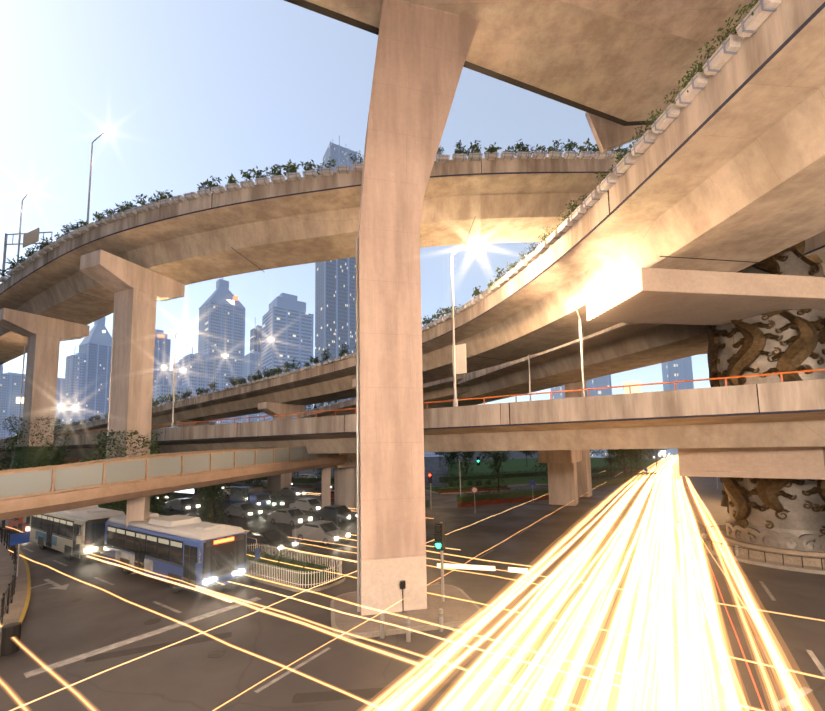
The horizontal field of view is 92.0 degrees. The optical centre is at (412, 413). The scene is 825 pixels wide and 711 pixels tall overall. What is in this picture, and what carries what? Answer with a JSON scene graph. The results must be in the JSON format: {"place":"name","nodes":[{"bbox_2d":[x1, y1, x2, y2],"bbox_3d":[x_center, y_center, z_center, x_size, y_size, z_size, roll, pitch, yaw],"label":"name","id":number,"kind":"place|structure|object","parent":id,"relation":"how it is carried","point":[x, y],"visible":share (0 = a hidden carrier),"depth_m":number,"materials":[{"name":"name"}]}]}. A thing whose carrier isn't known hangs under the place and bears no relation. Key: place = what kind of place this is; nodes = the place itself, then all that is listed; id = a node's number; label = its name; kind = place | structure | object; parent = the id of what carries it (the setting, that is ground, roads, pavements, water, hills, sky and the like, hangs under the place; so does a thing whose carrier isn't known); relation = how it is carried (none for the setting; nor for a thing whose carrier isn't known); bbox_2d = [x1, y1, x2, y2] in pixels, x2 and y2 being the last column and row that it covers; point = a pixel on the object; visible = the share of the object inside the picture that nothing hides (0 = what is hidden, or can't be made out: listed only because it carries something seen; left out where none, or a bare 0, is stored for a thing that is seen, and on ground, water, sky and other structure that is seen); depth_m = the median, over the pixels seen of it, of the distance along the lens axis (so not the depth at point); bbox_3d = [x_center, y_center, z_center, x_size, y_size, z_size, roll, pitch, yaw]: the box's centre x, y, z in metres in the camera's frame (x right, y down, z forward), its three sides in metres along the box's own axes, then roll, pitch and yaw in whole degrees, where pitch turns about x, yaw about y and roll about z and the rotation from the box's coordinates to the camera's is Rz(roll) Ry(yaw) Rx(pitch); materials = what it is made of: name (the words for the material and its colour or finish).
{"place":"outdoors","nodes":[
{"label":"outdoors","id":0,"kind":"place"},
{"bbox_2d":[0,370,25,439],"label":"skyline tower","id":1,"kind":"structure","parent":0,"point":[10,387],"depth_m":526.70,"materials":[{"name":"blue glass"}]},
{"bbox_2d":[55,378,64,428],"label":"skyline tower","id":2,"kind":"structure","parent":0,"point":[60,396],"depth_m":610.97,"materials":[{"name":"blue glass"}]},
{"bbox_2d":[168,359,181,384],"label":"skyline tower","id":3,"kind":"structure","parent":0,"point":[178,375],"depth_m":524.05,"materials":[{"name":"blue glass"}]},
{"bbox_2d":[243,345,261,421],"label":"skyline tower","id":4,"kind":"structure","parent":0,"point":[251,362],"depth_m":606.85,"materials":[{"name":"blue glass"}]},
{"bbox_2d":[250,317,261,352],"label":"skyline tower","id":5,"kind":"structure","parent":0,"point":[255,334],"depth_m":654.35,"materials":[{"name":"blue glass"}]},
{"bbox_2d":[261,293,313,420],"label":"skyline tower","id":6,"kind":"structure","parent":0,"point":[287,323],"depth_m":438.57,"materials":[{"name":"blue glass"}]},
{"bbox_2d":[315,257,355,407],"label":"skyline tower","id":7,"kind":"structure","parent":0,"point":[335,304],"depth_m":337.00,"materials":[{"name":"blue glass"}]},
{"bbox_2d":[323,136,356,172],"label":"skyline tower","id":8,"kind":"structure","parent":0,"point":[339,154],"depth_m":742.14,"materials":[{"name":"blue glass"}]},
{"bbox_2d":[0,0,710,407],"label":"sky","id":9,"kind":"structure","parent":0,"point":[189,92],"materials":[{"name":"blue"}]},
{"bbox_2d":[0,449,824,710],"bbox_3d":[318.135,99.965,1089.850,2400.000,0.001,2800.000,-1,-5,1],"label":"ground","id":10,"kind":"structure","parent":0,"point":[276,631],"depth_m":15.69,"materials":[{"name":"grey asphalt"}]},
{"bbox_2d":[0,535,30,639],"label":"sidewalk kerb","id":11,"kind":"structure","parent":10,"relation":"on","point":[18,606],"depth_m":21.06,"materials":[{"name":"concrete"}]},
{"bbox_2d":[0,526,17,625],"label":"railing","id":12,"kind":"object","parent":11,"relation":"on","point":[11,593],"visible":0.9,"depth_m":19.01,"materials":[{"name":"black metal"}]},
{"bbox_2d":[0,516,30,533],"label":"bus","id":13,"kind":"object","parent":10,"relation":"on","point":[18,525],"visible":0.12,"depth_m":34.23,"materials":[{"name":"paint"}]},
{"bbox_2d":[0,415,75,488],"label":"trees","id":14,"kind":"object","parent":10,"relation":"on","point":[27,456],"visible":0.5,"depth_m":46.25,"materials":[{"name":"green plant"}]},
{"bbox_2d":[0,308,89,446],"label":"bridge pier","id":15,"kind":"structure","parent":10,"relation":"on","point":[45,335],"depth_m":47.56,"materials":[{"name":"white concrete"}]},
{"bbox_2d":[17,312,114,458],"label":"pier drainpipes","id":16,"kind":"object","parent":10,"relation":"on","point":[109,387],"visible":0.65,"depth_m":36.37,"materials":[{"name":"silver metal"}]},
{"bbox_2d":[62,346,83,427],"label":"skyline tower","id":17,"kind":"structure","parent":10,"relation":"on","point":[73,385],"depth_m":475.98,"materials":[{"name":"blue glass"}]},
{"bbox_2d":[29,505,125,559],"bbox_3d":[-24.805,8.335,29.352,11.700,3.258,3.300,-4,-6,34],"label":"white bus","id":18,"kind":"object","parent":10,"relation":"on","point":[79,533],"visible":0.71,"depth_m":26.75,"materials":[{"name":"paint"}]},
{"bbox_2d":[79,317,111,423],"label":"skyline tower","id":19,"kind":"structure","parent":10,"relation":"on","point":[95,346],"depth_m":487.65,"materials":[{"name":"blue glass"}]},
{"bbox_2d":[80,249,184,460],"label":"bridge pier","id":20,"kind":"structure","parent":10,"relation":"on","point":[138,291],"depth_m":36.72,"materials":[{"name":"white concrete"}]},
{"bbox_2d":[79,429,175,515],"bbox_3d":[-25.872,6.147,36.547,9.788,9.476,9.848,-1,-5,1],"label":"pier ivy","id":21,"kind":"object","parent":20,"relation":"attached to","point":[155,503],"visible":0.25,"depth_m":35.50,"materials":[{"name":"green plant"}]},
{"bbox_2d":[0,157,622,364],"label":"ramp deck","id":22,"kind":"structure","parent":20,"relation":"on","point":[302,220],"depth_m":34.49,"materials":[{"name":"concrete"}]},
{"bbox_2d":[17,188,34,263],"bbox_3d":[-42.637,-20.050,43.779,3.132,8.910,0.420,-4,-6,28],"label":"ramp lamp","id":23,"kind":"object","parent":22,"relation":"on","point":[31,191],"visible":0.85,"depth_m":44.40,"materials":[{"name":"silver metal"}]},
{"bbox_2d":[2,228,52,273],"bbox_3d":[-42.765,-18.897,44.187,10.257,4.800,0.250,-3,-6,24],"label":"ramp gantry","id":24,"kind":"object","parent":22,"relation":"on","point":[30,237],"visible":0.81,"depth_m":44.05,"materials":[{"name":"silver metal"}]},
{"bbox_2d":[87,127,112,223],"bbox_3d":[-29.291,-21.769,37.181,3.126,9.410,0.406,-3,-6,23],"label":"ramp lamp","id":25,"kind":"object","parent":22,"relation":"on","point":[108,131],"visible":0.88,"depth_m":37.62,"materials":[{"name":"silver metal"}]},
{"bbox_2d":[0,151,636,281],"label":"planter boxes","id":26,"kind":"object","parent":22,"relation":"on","point":[329,171],"visible":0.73,"depth_m":31.94,"materials":[{"name":"beige concrete"}]},
{"bbox_2d":[0,138,633,277],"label":"plants","id":27,"kind":"object","parent":26,"relation":"on","point":[294,167],"visible":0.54,"depth_m":31.82,"materials":[{"name":"green plant"}]},
{"bbox_2d":[125,496,149,573],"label":"bridge pier","id":28,"kind":"structure","parent":10,"relation":"on","point":[138,509],"depth_m":23.49,"materials":[{"name":"white concrete"}]},
{"bbox_2d":[153,329,170,385],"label":"skyline tower","id":29,"kind":"structure","parent":10,"relation":"on","point":[162,353],"depth_m":574.72,"materials":[{"name":"blue glass"}]},
{"bbox_2d":[152,379,195,428],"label":"skyline tower","id":30,"kind":"structure","parent":10,"relation":"on","point":[161,390],"depth_m":380.41,"materials":[{"name":"blue glass"}]},
{"bbox_2d":[103,512,259,595],"bbox_3d":[-13.734,7.537,22.671,11.700,3.258,3.300,-4,-6,34],"label":"blue bus","id":31,"kind":"object","parent":10,"relation":"on","point":[180,553],"visible":0.94,"depth_m":20.40,"materials":[{"name":"paint"}]},
{"bbox_2d":[167,498,200,511],"bbox_3d":[-27.940,11.055,48.636,4.580,1.450,2.030,-4,-6,34],"label":"car","id":32,"kind":"object","parent":10,"relation":"on","point":[184,504],"visible":0.98,"depth_m":47.92,"materials":[{"name":"grey paint"}]},
{"bbox_2d":[176,420,214,426],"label":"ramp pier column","id":33,"kind":"structure","parent":10,"relation":"on","point":[193,424],"depth_m":88.68,"materials":[{"name":"white concrete"}]},
{"bbox_2d":[182,346,214,421],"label":"skyline tower","id":34,"kind":"structure","parent":10,"relation":"on","point":[198,372],"depth_m":406.70,"materials":[{"name":"blue glass"}]},
{"bbox_2d":[193,482,235,524],"bbox_3d":[-17.404,7.522,35.170,3.701,6.013,3.913,3,-7,-37],"label":"tree","id":35,"kind":"object","parent":10,"relation":"on","point":[212,493],"visible":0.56,"depth_m":34.83,"materials":[{"name":"green plant"}]},
{"bbox_2d":[198,277,244,424],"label":"skyline tower","id":36,"kind":"structure","parent":10,"relation":"on","point":[221,324],"depth_m":429.71,"materials":[{"name":"blue glass"}]},
{"bbox_2d":[223,502,262,519],"bbox_3d":[-18.255,10.362,42.847,4.580,1.450,2.030,-4,-6,34],"label":"car","id":37,"kind":"object","parent":10,"relation":"on","point":[243,510],"visible":0.98,"depth_m":42.13,"materials":[{"name":"grey paint"}]},
{"bbox_2d":[230,486,269,508],"bbox_3d":[-20.159,10.412,49.416,5.580,2.600,2.180,-4,-6,34],"label":"blue truck","id":38,"kind":"object","parent":10,"relation":"on","point":[258,497],"visible":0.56,"depth_m":48.47,"materials":[{"name":"blue paint"}]},
{"bbox_2d":[247,527,297,554],"bbox_3d":[-10.226,8.876,27.970,4.580,1.450,2.030,-4,-6,34],"label":"dark car","id":39,"kind":"object","parent":10,"relation":"on","point":[273,537],"visible":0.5,"depth_m":27.25,"materials":[{"name":"grey paint"}]},
{"bbox_2d":[267,495,283,508],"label":"car","id":40,"kind":"object","parent":10,"relation":"on","point":[274,502],"visible":0.5,"depth_m":49.05,"materials":[{"name":"teal paint"}]},
{"bbox_2d":[258,402,305,495],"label":"bridge pier","id":41,"kind":"structure","parent":10,"relation":"on","point":[280,482],"depth_m":64.65,"materials":[{"name":"white concrete"}]},
{"bbox_2d":[236,475,333,483],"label":"park hedge","id":42,"kind":"object","parent":10,"relation":"on","point":[301,479],"visible":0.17,"depth_m":88.20,"materials":[{"name":"green plant"}]},
{"bbox_2d":[267,508,312,526],"bbox_3d":[-11.758,9.818,38.089,4.580,1.450,2.030,-4,-6,34],"label":"car","id":43,"kind":"object","parent":10,"relation":"on","point":[292,517],"visible":0.98,"depth_m":37.39,"materials":[{"name":"grey paint"}]},
{"bbox_2d":[277,487,305,496],"bbox_3d":[-18.800,12.086,61.790,4.580,1.450,2.030,-4,-6,34],"label":"grey car","id":44,"kind":"object","parent":10,"relation":"on","point":[292,491],"visible":0.98,"depth_m":61.09,"materials":[{"name":"grey paint"}]},
{"bbox_2d":[247,569,344,592],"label":"traffic island","id":45,"kind":"structure","parent":10,"relation":"on","point":[297,588],"depth_m":20.54,"materials":[{"name":"concrete"}]},
{"bbox_2d":[246,548,331,583],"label":"bus island shrubs","id":46,"kind":"object","parent":45,"relation":"on","point":[287,563],"visible":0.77,"depth_m":22.04,"materials":[{"name":"green plant"}]},
{"bbox_2d":[247,544,341,587],"bbox_3d":[-7.786,8.554,22.941,8.642,0.800,2.842,-4,-6,34],"label":"fence","id":47,"kind":"object","parent":45,"relation":"on","point":[305,573],"visible":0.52,"depth_m":21.28,"materials":[{"name":"white metal"}]},
{"bbox_2d":[289,498,320,513],"bbox_3d":[-12.017,10.541,46.023,4.580,1.450,2.030,-4,-6,34],"label":"white car","id":48,"kind":"object","parent":10,"relation":"on","point":[311,505],"visible":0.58,"depth_m":45.34,"materials":[{"name":"grey paint"}]},
{"bbox_2d":[292,520,350,545],"bbox_3d":[-7.015,9.052,30.542,4.580,1.450,2.030,-4,-6,34],"label":"silver car","id":49,"kind":"object","parent":10,"relation":"on","point":[326,533],"visible":0.88,"depth_m":29.85,"materials":[{"name":"grey paint"}]},
{"bbox_2d":[321,467,330,508],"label":"bridge pier","id":50,"kind":"structure","parent":10,"relation":"on","point":[325,486],"depth_m":41.58,"materials":[{"name":"white concrete"}]},
{"bbox_2d":[0,446,346,520],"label":"footbridge","id":51,"kind":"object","parent":50,"relation":"on","point":[25,492],"visible":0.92,"depth_m":22.45,"materials":[{"name":"concrete"}]},
{"bbox_2d":[314,505,356,522],"bbox_3d":[-7.574,9.887,39.661,4.580,1.450,2.030,-4,-6,34],"label":"car","id":52,"kind":"object","parent":10,"relation":"on","point":[341,513],"visible":0.94,"depth_m":38.97,"materials":[{"name":"grey paint"}]},
{"bbox_2d":[331,453,356,511],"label":"bridge pier","id":53,"kind":"structure","parent":10,"relation":"on","point":[345,486],"depth_m":45.82,"materials":[{"name":"white concrete"}]},
{"bbox_2d":[356,239,359,611],"bbox_3d":[-2.404,0.228,17.495,0.111,16.512,0.111,-3,-6,23],"label":"drainpipe","id":54,"kind":"object","parent":10,"relation":"on","point":[357,445],"visible":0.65,"depth_m":17.42,"materials":[{"name":"silver metal"}]},
{"bbox_2d":[10,468,717,576],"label":"street signs","id":55,"kind":"object","parent":10,"relation":"on","point":[19,538],"visible":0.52,"depth_m":22.87,"materials":[{"name":"blue metal"}]},
{"bbox_2d":[0,521,738,655],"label":"bollards","id":56,"kind":"object","parent":10,"relation":"on","point":[10,638],"visible":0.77,"depth_m":13.82,"materials":[{"name":"silver metal"}]},
{"bbox_2d":[330,584,481,638],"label":"traffic island","id":57,"kind":"structure","parent":10,"relation":"on","point":[460,607],"depth_m":16.17,"materials":[{"name":"concrete"}]},
{"bbox_2d":[67,598,765,702],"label":"road patches","id":58,"kind":"object","parent":10,"relation":"on","point":[371,692],"visible":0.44,"depth_m":11.66,"materials":[{"name":"white paint"}]},
{"bbox_2d":[357,0,479,615],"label":"concrete pillar","id":59,"kind":"structure","parent":10,"relation":"on","point":[421,54],"depth_m":17.86,"materials":[{"name":"concrete"}]},
{"bbox_2d":[284,0,758,153],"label":"top deck","id":60,"kind":"structure","parent":59,"relation":"on","point":[615,70],"depth_m":21.51,"materials":[{"name":"concrete"}]},
{"bbox_2d":[23,484,824,710],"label":"road markings","id":61,"kind":"object","parent":10,"relation":"on","point":[797,695],"visible":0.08,"depth_m":14.29,"materials":[{"name":"paint"}]},
{"bbox_2d":[433,522,445,601],"bbox_3d":[1.216,6.664,17.669,0.380,3.600,0.558,-4,-6,32],"label":"traffic light","id":62,"kind":"object","parent":10,"relation":"on","point":[439,534],"visible":0.9,"depth_m":17.71,"materials":[{"name":"black metal"}]},
{"bbox_2d":[438,452,460,470],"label":"park tree","id":63,"kind":"object","parent":10,"relation":"on","point":[451,455],"visible":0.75,"depth_m":125.43,"materials":[{"name":"green plant"}]},
{"bbox_2d":[458,451,474,473],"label":"park tree","id":64,"kind":"object","parent":10,"relation":"on","point":[465,456],"visible":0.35,"depth_m":99.63,"materials":[{"name":"green plant"}]},
{"bbox_2d":[425,486,510,493],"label":"bed kerb","id":65,"kind":"structure","parent":10,"relation":"on","point":[428,489],"depth_m":64.00,"materials":[{"name":"stone"}]},
{"bbox_2d":[435,484,506,492],"bbox_3d":[9.558,12.033,64.869,12.727,1.254,2.065,1,-5,-17],"label":"hedge","id":66,"kind":"object","parent":65,"relation":"on","point":[452,488],"visible":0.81,"depth_m":64.09,"materials":[{"name":"green plant"}]},
{"bbox_2d":[475,451,513,464],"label":"park tree","id":67,"kind":"object","parent":10,"relation":"on","point":[487,452],"visible":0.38,"depth_m":94.11,"materials":[{"name":"green plant"}]},
{"bbox_2d":[487,452,508,490],"bbox_3d":[13.648,9.107,62.766,3.736,6.448,3.629,-1,-5,1],"label":"tree","id":68,"kind":"object","parent":10,"relation":"on","point":[495,465],"visible":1,"depth_m":62.69,"materials":[{"name":"green plant"}]},
{"bbox_2d":[457,486,548,502],"bbox_3d":[13.105,10.991,54.911,16.054,1.372,2.142,2,-6,-26],"label":"median hedge","id":69,"kind":"object","parent":10,"relation":"on","point":[503,494],"visible":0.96,"depth_m":54.02,"materials":[{"name":"green plant"}]},
{"bbox_2d":[458,494,548,506],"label":"median flowers","id":70,"kind":"object","parent":10,"relation":"on","point":[499,501],"visible":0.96,"depth_m":50.18,"materials":[{"name":"brown plant"}]},
{"bbox_2d":[439,464,642,482],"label":"park hedge","id":71,"kind":"object","parent":10,"relation":"on","point":[467,476],"visible":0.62,"depth_m":91.37,"materials":[{"name":"green plant"}]},
{"bbox_2d":[448,457,658,486],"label":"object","id":72,"kind":"structure","parent":10,"relation":"on","point":[514,465],"depth_m":131.74,"materials":[{"name":"plant"}]},
{"bbox_2d":[538,450,581,505],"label":"bridge pier","id":73,"kind":"structure","parent":10,"relation":"on","point":[562,478],"depth_m":47.68,"materials":[{"name":"white concrete"}]},
{"bbox_2d":[564,379,591,496],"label":"support pillar","id":74,"kind":"structure","parent":10,"relation":"on","point":[584,480],"depth_m":55.81,"materials":[{"name":"white concrete"}]},
{"bbox_2d":[551,375,611,457],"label":"skyline tower","id":75,"kind":"structure","parent":10,"relation":"on","point":[602,381],"depth_m":256.78,"materials":[{"name":"blue glass"}]},
{"bbox_2d":[374,457,799,710],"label":"light trails","id":76,"kind":"object","parent":10,"relation":"on","point":[654,626],"visible":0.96,"depth_m":12.81,"materials":[{"name":"white"}]},
{"bbox_2d":[598,449,619,475],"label":"tree","id":77,"kind":"object","parent":10,"relation":"on","point":[610,460],"visible":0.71,"depth_m":90.03,"materials":[{"name":"green plant"}]},
{"bbox_2d":[591,468,634,477],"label":"hedge","id":78,"kind":"object","parent":10,"relation":"on","point":[604,473],"visible":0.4,"depth_m":92.02,"materials":[{"name":"green plant"}]},
{"bbox_2d":[591,471,656,487],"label":"median hedge","id":79,"kind":"object","parent":10,"relation":"on","point":[612,480],"visible":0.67,"depth_m":75.09,"materials":[{"name":"green plant"}]},
{"bbox_2d":[606,449,656,481],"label":"park tree","id":80,"kind":"object","parent":10,"relation":"on","point":[625,455],"visible":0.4,"depth_m":75.57,"materials":[{"name":"green plant"}]},
{"bbox_2d":[661,356,693,454],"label":"skyline tower","id":81,"kind":"structure","parent":10,"relation":"on","point":[678,370],"depth_m":298.94,"materials":[{"name":"blue glass"}]},
{"bbox_2d":[694,531,824,574],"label":"dragon pillar plinth kerb","id":82,"kind":"structure","parent":10,"relation":"on","point":[722,537],"depth_m":23.20,"materials":[{"name":"stone"}]},
{"bbox_2d":[695,525,824,569],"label":"railing","id":83,"kind":"object","parent":82,"relation":"on","point":[697,535],"visible":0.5,"depth_m":23.52,"materials":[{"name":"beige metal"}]},
{"bbox_2d":[715,251,824,550],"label":"relief","id":84,"kind":"object","parent":82,"relation":"on","point":[799,520],"visible":0.25,"depth_m":24.12},
{"bbox_2d":[586,267,824,325],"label":"beam","id":85,"kind":"structure","parent":84,"relation":"on","point":[665,296],"depth_m":22.07,"materials":[{"name":"beige concrete"}]},
{"bbox_2d":[54,0,824,436],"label":"ramp deck","id":86,"kind":"structure","parent":85,"relation":"on","point":[730,164],"depth_m":17.80,"materials":[{"name":"concrete"}]},
{"bbox_2d":[20,352,355,438],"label":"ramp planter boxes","id":87,"kind":"object","parent":86,"relation":"on","point":[299,370],"visible":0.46,"depth_m":60.90,"materials":[{"name":"grey"}]},
{"bbox_2d":[1,344,355,440],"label":"planter shrubs","id":88,"kind":"object","parent":87,"relation":"in","point":[272,372],"visible":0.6,"depth_m":66.07,"materials":[{"name":"green plant"}]},
{"bbox_2d":[422,0,780,330],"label":"planter boxes","id":89,"kind":"object","parent":86,"relation":"on","point":[730,46],"visible":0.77,"depth_m":15.78,"materials":[{"name":"white concrete"}]},
{"bbox_2d":[421,0,757,326],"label":"plants","id":90,"kind":"object","parent":89,"relation":"on","point":[476,292],"visible":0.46,"depth_m":16.98,"materials":[{"name":"green plant"}]},
{"bbox_2d":[678,446,824,479],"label":"pier cap","id":91,"kind":"object","parent":84,"relation":"on","point":[781,462],"visible":0.94,"depth_m":22.09,"materials":[{"name":"beige concrete"}]},
{"bbox_2d":[0,379,824,457],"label":"deck","id":92,"kind":"structure","parent":91,"relation":"on","point":[792,414],"depth_m":22.92,"materials":[{"name":"concrete"}]},
{"bbox_2d":[171,327,189,427],"bbox_3d":[-24.209,-3.797,41.483,2.331,10.410,0.336,-4,-6,29],"label":"deck lamp","id":93,"kind":"object","parent":92,"relation":"on","point":[184,328],"visible":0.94,"depth_m":41.84,"materials":[{"name":"silver metal"}]},
{"bbox_2d":[0,159,764,437],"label":"expansion joint","id":94,"kind":"object","parent":92,"relation":"on","point":[464,245],"visible":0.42,"depth_m":23.78,"materials":[{"name":"black metal"}]},
{"bbox_2d":[0,369,824,440],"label":"deck rail","id":95,"kind":"object","parent":92,"relation":"on","point":[630,386],"visible":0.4,"depth_m":22.66,"materials":[{"name":"orange metal"}]},
{"bbox_2d":[451,240,482,406],"bbox_3d":[3.566,-5.809,25.719,2.331,10.610,0.336,-4,-6,29],"label":"deck lamp","id":96,"kind":"object","parent":92,"relation":"on","point":[471,244],"visible":0.94,"depth_m":26.01,"materials":[{"name":"silver metal"}]},
{"bbox_2d":[452,344,640,393],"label":"pole signs","id":97,"kind":"object","parent":92,"relation":"on","point":[460,358],"visible":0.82,"depth_m":26.82,"materials":[{"name":"white metal"}]},
{"bbox_2d":[569,297,584,396],"bbox_3d":[10.260,-3.229,24.449,0.472,7.010,3.335,-4,-6,31],"label":"deck lamp","id":98,"kind":"object","parent":92,"relation":"on","point":[572,301],"visible":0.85,"depth_m":25.67,"materials":[{"name":"silver metal"}]},
{"bbox_2d":[705,240,824,534],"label":"pillar dragons","id":99,"kind":"object","parent":84,"relation":"attached to","point":[797,353],"visible":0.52,"depth_m":24.19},
{"bbox_2d":[725,519,824,551],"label":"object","id":100,"kind":"structure","parent":84,"relation":"attached to","point":[818,542],"depth_m":23.57,"materials":[{"name":"grey stone"}]},
{"bbox_2d":[296,353,706,417],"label":"ramp deck","id":101,"kind":"structure","parent":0,"point":[439,390],"depth_m":74.70,"materials":[{"name":"concrete"}]},
{"bbox_2d":[423,231,824,408],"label":"deck","id":102,"kind":"structure","parent":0,"point":[619,347],"depth_m":44.78,"materials":[{"name":"concrete"}]},
{"bbox_2d":[666,476,729,531],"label":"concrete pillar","id":103,"kind":"structure","parent":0,"point":[704,495],"depth_m":48.65,"materials":[{"name":"concrete"}]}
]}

